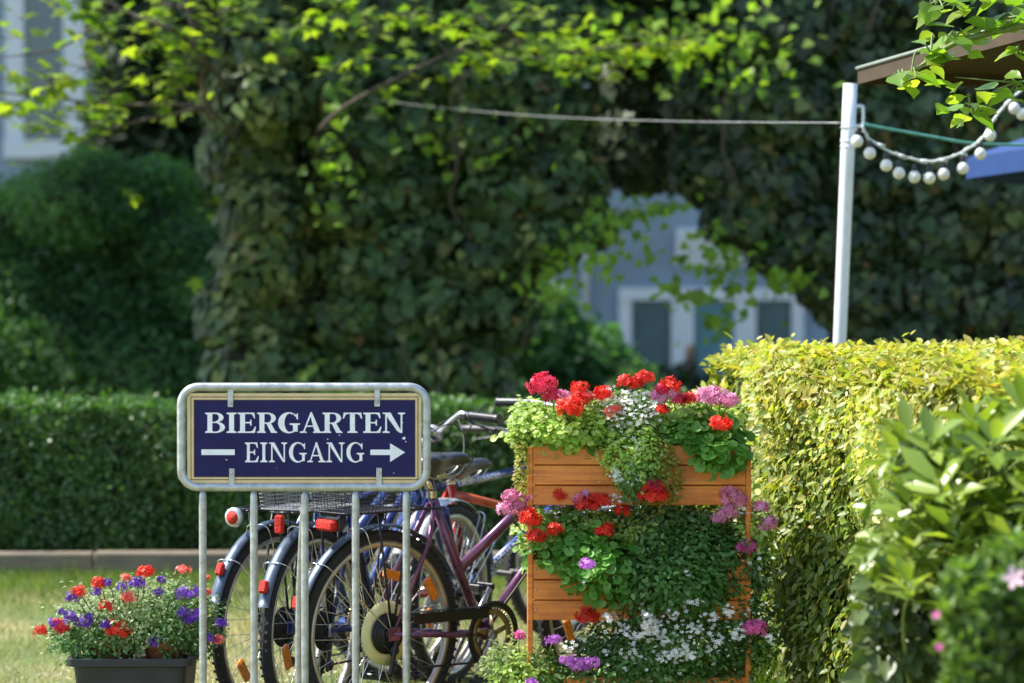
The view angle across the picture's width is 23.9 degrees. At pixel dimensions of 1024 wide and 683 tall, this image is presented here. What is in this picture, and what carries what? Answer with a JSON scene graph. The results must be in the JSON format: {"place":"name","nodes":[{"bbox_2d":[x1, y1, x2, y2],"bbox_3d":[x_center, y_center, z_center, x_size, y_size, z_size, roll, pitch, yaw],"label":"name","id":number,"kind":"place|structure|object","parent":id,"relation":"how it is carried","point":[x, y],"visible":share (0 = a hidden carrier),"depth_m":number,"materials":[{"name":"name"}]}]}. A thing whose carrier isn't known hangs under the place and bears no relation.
{"place":"outdoors","nodes":[
{"label":"outdoors","id":0,"kind":"place"},
{"bbox_2d":[0,556,615,642],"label":"long grass","id":1,"kind":"structure","parent":0,"point":[51,575],"depth_m":12.11,"materials":[{"name":"green plant"}]},
{"bbox_2d":[0,568,664,682],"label":"ground","id":2,"kind":"structure","parent":0,"point":[15,664],"depth_m":10.02,"materials":[{"name":"plant"}]},
{"bbox_2d":[0,142,228,420],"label":"leafy bush","id":3,"kind":"object","parent":2,"relation":"on","point":[114,297],"visible":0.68,"depth_m":19.50,"materials":[{"name":"green plant"}]},
{"bbox_2d":[67,644,198,682],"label":"plant pot","id":4,"kind":"object","parent":2,"relation":"on","point":[142,669],"visible":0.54,"depth_m":7.48,"materials":[{"name":"plastic"}]},
{"bbox_2d":[90,638,134,658],"bbox_3d":[-1.261,1.007,7.634,0.156,0.142,0.156,0,1,0],"label":"terracotta pot","id":5,"kind":"object","parent":4,"relation":"in","point":[121,655],"visible":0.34,"depth_m":7.57,"materials":[{"name":"brown ceramic"}]},
{"bbox_2d":[31,564,231,665],"bbox_3d":[-1.190,0.869,7.633,0.626,0.358,0.384,0,1,0],"label":"verbena","id":6,"kind":"object","parent":4,"relation":"in","point":[176,625],"visible":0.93,"depth_m":7.53,"materials":[{"name":"green plant"}]},
{"bbox_2d":[143,637,188,658],"bbox_3d":[-1.090,1.007,7.634,0.156,0.142,0.156,0,1,0],"label":"terracotta pot","id":7,"kind":"object","parent":4,"relation":"in","point":[152,653],"visible":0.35,"depth_m":7.57,"materials":[{"name":"brown ceramic"}]},
{"bbox_2d":[68,0,227,281],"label":"tree","id":8,"kind":"object","parent":2,"relation":"on","point":[179,140],"visible":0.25,"depth_m":24.96,"materials":[{"name":"green plant"}]},
{"bbox_2d":[0,550,525,574],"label":"timber edging","id":9,"kind":"object","parent":2,"relation":"on","point":[124,559],"visible":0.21,"depth_m":12.68,"materials":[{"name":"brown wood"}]},
{"bbox_2d":[177,383,430,682],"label":"sign stand","id":10,"kind":"object","parent":2,"relation":"on","point":[302,636],"visible":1,"depth_m":7.20,"materials":[{"name":"silver metal"}]},
{"bbox_2d":[187,390,421,484],"bbox_3d":[-0.619,0.285,7.197,0.698,0.291,0.014,0,1,0],"label":"sign board","id":11,"kind":"object","parent":10,"relation":"attached to","point":[374,437],"visible":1,"depth_m":7.20,"materials":[{"name":"metal"}]},
{"bbox_2d":[3,656,615,682],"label":"grass clippings","id":12,"kind":"object","parent":2,"relation":"on","point":[197,670],"depth_m":9.15,"materials":[{"name":"green plant"}]},
{"bbox_2d":[0,385,701,551],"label":"clipped hedge","id":13,"kind":"object","parent":2,"relation":"on","point":[106,479],"visible":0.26,"depth_m":12.96,"materials":[{"name":"green plant"}]},
{"bbox_2d":[210,403,501,682],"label":"bicycle","id":14,"kind":"object","parent":2,"relation":"on","point":[229,568],"visible":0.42,"depth_m":8.06,"materials":[{"name":"blue paint"}]},
{"bbox_2d":[258,419,494,682],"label":"bicycle","id":15,"kind":"object","parent":2,"relation":"on","point":[285,555],"visible":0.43,"depth_m":8.11,"materials":[{"name":"blue paint"}]},
{"bbox_2d":[0,0,756,295],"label":"maple tree","id":16,"kind":"object","parent":2,"relation":"on","point":[552,58],"visible":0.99,"depth_m":14.23,"materials":[{"name":"green plant"}]},
{"bbox_2d":[154,0,674,420],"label":"ivy covered tree","id":17,"kind":"object","parent":2,"relation":"on","point":[415,243],"visible":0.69,"depth_m":15.70,"materials":[{"name":"green plant"}]},
{"bbox_2d":[0,0,828,382],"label":"apartment building","id":18,"kind":"structure","parent":2,"relation":"on","point":[656,330],"depth_m":39.94,"materials":[{"name":"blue paint"}]},
{"bbox_2d":[3,0,84,158],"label":"window","id":19,"kind":"structure","parent":18,"relation":"in","point":[14,143],"depth_m":39.85,"materials":[{"name":"white glass"}]},
{"bbox_2d":[632,301,670,379],"bbox_3d":[2.303,0.285,39.982,0.653,1.919,0.061,0,1,0],"label":"door","id":20,"kind":"structure","parent":18,"relation":"in","point":[651,320],"depth_m":39.95,"materials":[{"name":"glass"}]},
{"bbox_2d":[676,228,746,264],"bbox_3d":[3.295,-1.563,39.911,1.171,0.609,0.125,0,1,0],"label":"window","id":21,"kind":"structure","parent":18,"relation":"in","point":[695,255],"depth_m":39.87,"materials":[{"name":"grey glass"}]},
{"bbox_2d":[694,301,733,382],"bbox_3d":[3.338,0.285,39.982,0.670,1.919,0.061,0,1,0],"label":"door","id":22,"kind":"structure","parent":18,"relation":"in","point":[702,351],"depth_m":39.95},
{"bbox_2d":[756,301,791,345],"bbox_3d":[4.324,0.285,39.982,0.590,1.919,0.061,0,1,0],"label":"door","id":23,"kind":"structure","parent":18,"relation":"in","point":[769,314],"depth_m":39.94,"materials":[{"name":"glass"}]},
{"bbox_2d":[318,420,609,663],"bbox_3d":[-0.197,0.799,9.932,1.683,0.920,0.701,0,1,-31],"label":"bicycle","id":24,"kind":"object","parent":2,"relation":"on","point":[518,600],"visible":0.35,"depth_m":9.98,"materials":[{"name":"blue paint"}]},
{"bbox_2d":[292,391,667,682],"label":"bicycle","id":25,"kind":"object","parent":2,"relation":"on","point":[381,637],"visible":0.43,"depth_m":8.01,"materials":[{"name":"purple paint"}]},
{"bbox_2d":[330,431,642,682],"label":"bicycle","id":26,"kind":"object","parent":2,"relation":"on","point":[451,491],"visible":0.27,"depth_m":9.20,"materials":[{"name":"red paint"}]},
{"bbox_2d":[495,281,665,399],"bbox_3d":[0.444,0.248,21.948,2.236,1.730,1.593,0,1,0],"label":"leafy bush","id":27,"kind":"object","parent":2,"relation":"on","point":[568,346],"visible":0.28,"depth_m":21.53,"materials":[{"name":"green plant"}]},
{"bbox_2d":[585,56,685,200],"bbox_3d":[2.728,-3.386,26.925,4.461,8.873,3.972,0,1,0],"label":"tree","id":28,"kind":"object","parent":2,"relation":"on","point":[670,193],"depth_m":26.70,"materials":[{"name":"green plant"}]},
{"bbox_2d":[527,443,750,682],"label":"wooden planter","id":29,"kind":"object","parent":2,"relation":"on","point":[571,476],"visible":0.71,"depth_m":7.60,"materials":[{"name":"orange wood"}]},
{"bbox_2d":[475,629,583,682],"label":"lobelia","id":30,"kind":"object","parent":29,"relation":"on","point":[516,667],"visible":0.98,"depth_m":7.59,"materials":[{"name":"green plant"}]},
{"bbox_2d":[490,371,638,505],"bbox_3d":[0.167,0.310,7.635,0.474,0.434,0.293,0,1,0],"label":"geranium","id":31,"kind":"object","parent":29,"relation":"on","point":[566,426],"visible":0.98,"depth_m":7.57,"materials":[{"name":"green plant"}]},
{"bbox_2d":[495,478,669,609],"bbox_3d":[0.239,0.633,7.618,0.540,0.420,0.357,0,1,28],"label":"geranium","id":32,"kind":"object","parent":29,"relation":"on","point":[585,540],"visible":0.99,"depth_m":7.56,"materials":[{"name":"green plant"}]},
{"bbox_2d":[584,369,685,517],"bbox_3d":[0.369,0.320,7.630,0.362,0.468,0.283,0,1,0],"label":"alyssum","id":33,"kind":"object","parent":29,"relation":"on","point":[633,437],"visible":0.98,"depth_m":7.55,"materials":[{"name":"green leaf"},{"name":"white petal"}]},
{"bbox_2d":[544,591,784,682],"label":"bacopa","id":34,"kind":"object","parent":29,"relation":"on","point":[680,666],"visible":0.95,"depth_m":7.57,"materials":[{"name":"white plant"}]},
{"bbox_2d":[597,485,779,625],"bbox_3d":[0.551,0.670,7.648,0.611,0.441,0.364,0,1,0],"label":"ivy geranium","id":35,"kind":"object","parent":29,"relation":"on","point":[693,549],"visible":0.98,"depth_m":7.57,"materials":[{"name":"green plant"}]},
{"bbox_2d":[648,385,757,481],"bbox_3d":[0.607,0.286,7.635,0.361,0.309,0.297,0,1,0],"label":"geranium","id":36,"kind":"object","parent":29,"relation":"on","point":[722,433],"visible":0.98,"depth_m":7.57,"materials":[{"name":"green plant"}]},
{"bbox_2d":[641,344,720,391],"bbox_3d":[2.599,0.794,27.006,4.876,1.520,2.067,0,1,0],"label":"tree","id":37,"kind":"object","parent":2,"relation":"on","point":[689,377],"visible":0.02,"depth_m":26.95,"materials":[{"name":"green plant"}]},
{"bbox_2d":[631,639,790,682],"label":"hedge foot grass","id":38,"kind":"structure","parent":2,"relation":"on","point":[767,679],"depth_m":8.18,"materials":[{"name":"green plant"}]},
{"bbox_2d":[525,0,1023,347],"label":"ivy covered tree","id":39,"kind":"object","parent":2,"relation":"on","point":[938,260],"visible":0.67,"depth_m":15.70,"materials":[{"name":"green plant"}]},
{"bbox_2d":[833,83,864,344],"bbox_3d":[1.396,0.086,10.202,0.181,2.344,0.064,0,1,0],"label":"white pole","id":40,"kind":"object","parent":2,"relation":"on","point":[849,126],"visible":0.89,"depth_m":10.17,"materials":[{"name":"metal"}]},
{"bbox_2d":[365,98,841,122],"bbox_3d":[0.158,-1.264,13.020,0.003,0.619,6.234,0,1,-23],"label":"wire","id":41,"kind":"object","parent":40,"relation":"attached to","point":[625,119],"visible":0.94,"depth_m":11.95,"materials":[{"name":"grey metal"}]},
{"bbox_2d":[851,91,1023,183],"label":"string lights","id":42,"kind":"object","parent":40,"relation":"hanging from","point":[980,153],"visible":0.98,"depth_m":9.98,"materials":[{"name":"white plastic"}]},
{"bbox_2d":[862,122,1023,145],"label":"cable","id":43,"kind":"object","parent":40,"relation":"attached to","point":[938,137],"visible":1,"depth_m":10.04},
{"bbox_2d":[678,330,1023,682],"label":"golden hedge","id":44,"kind":"object","parent":2,"relation":"on","point":[812,407],"visible":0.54,"depth_m":7.62,"materials":[{"name":"yellow plant"}]},
{"bbox_2d":[837,544,970,682],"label":"shrub","id":45,"kind":"object","parent":2,"relation":"on","point":[873,628],"visible":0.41,"depth_m":5.73,"materials":[{"name":"green plant"}]},
{"bbox_2d":[842,371,1023,682],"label":"laurel shrub","id":46,"kind":"object","parent":2,"relation":"on","point":[948,495],"visible":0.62,"depth_m":5.63,"materials":[{"name":"green plant"}]},
{"bbox_2d":[855,19,1023,86],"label":"parasol","id":47,"kind":"object","parent":2,"relation":"on","point":[878,72],"visible":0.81,"depth_m":8.95,"materials":[{"name":"fabric"}]},
{"bbox_2d":[924,524,1023,682],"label":"flowering bush","id":48,"kind":"object","parent":2,"relation":"on","point":[978,618],"visible":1,"depth_m":4.80,"materials":[{"name":"green plant"}]},
{"bbox_2d":[966,138,1023,184],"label":"parasol","id":49,"kind":"object","parent":2,"relation":"on","point":[1002,164],"visible":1,"depth_m":11.48,"materials":[{"name":"fabric"}]},
{"bbox_2d":[886,0,1023,131],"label":"vine","id":50,"kind":"object","parent":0,"point":[993,27],"visible":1,"depth_m":7.28,"materials":[{"name":"green plant"}]}
]}

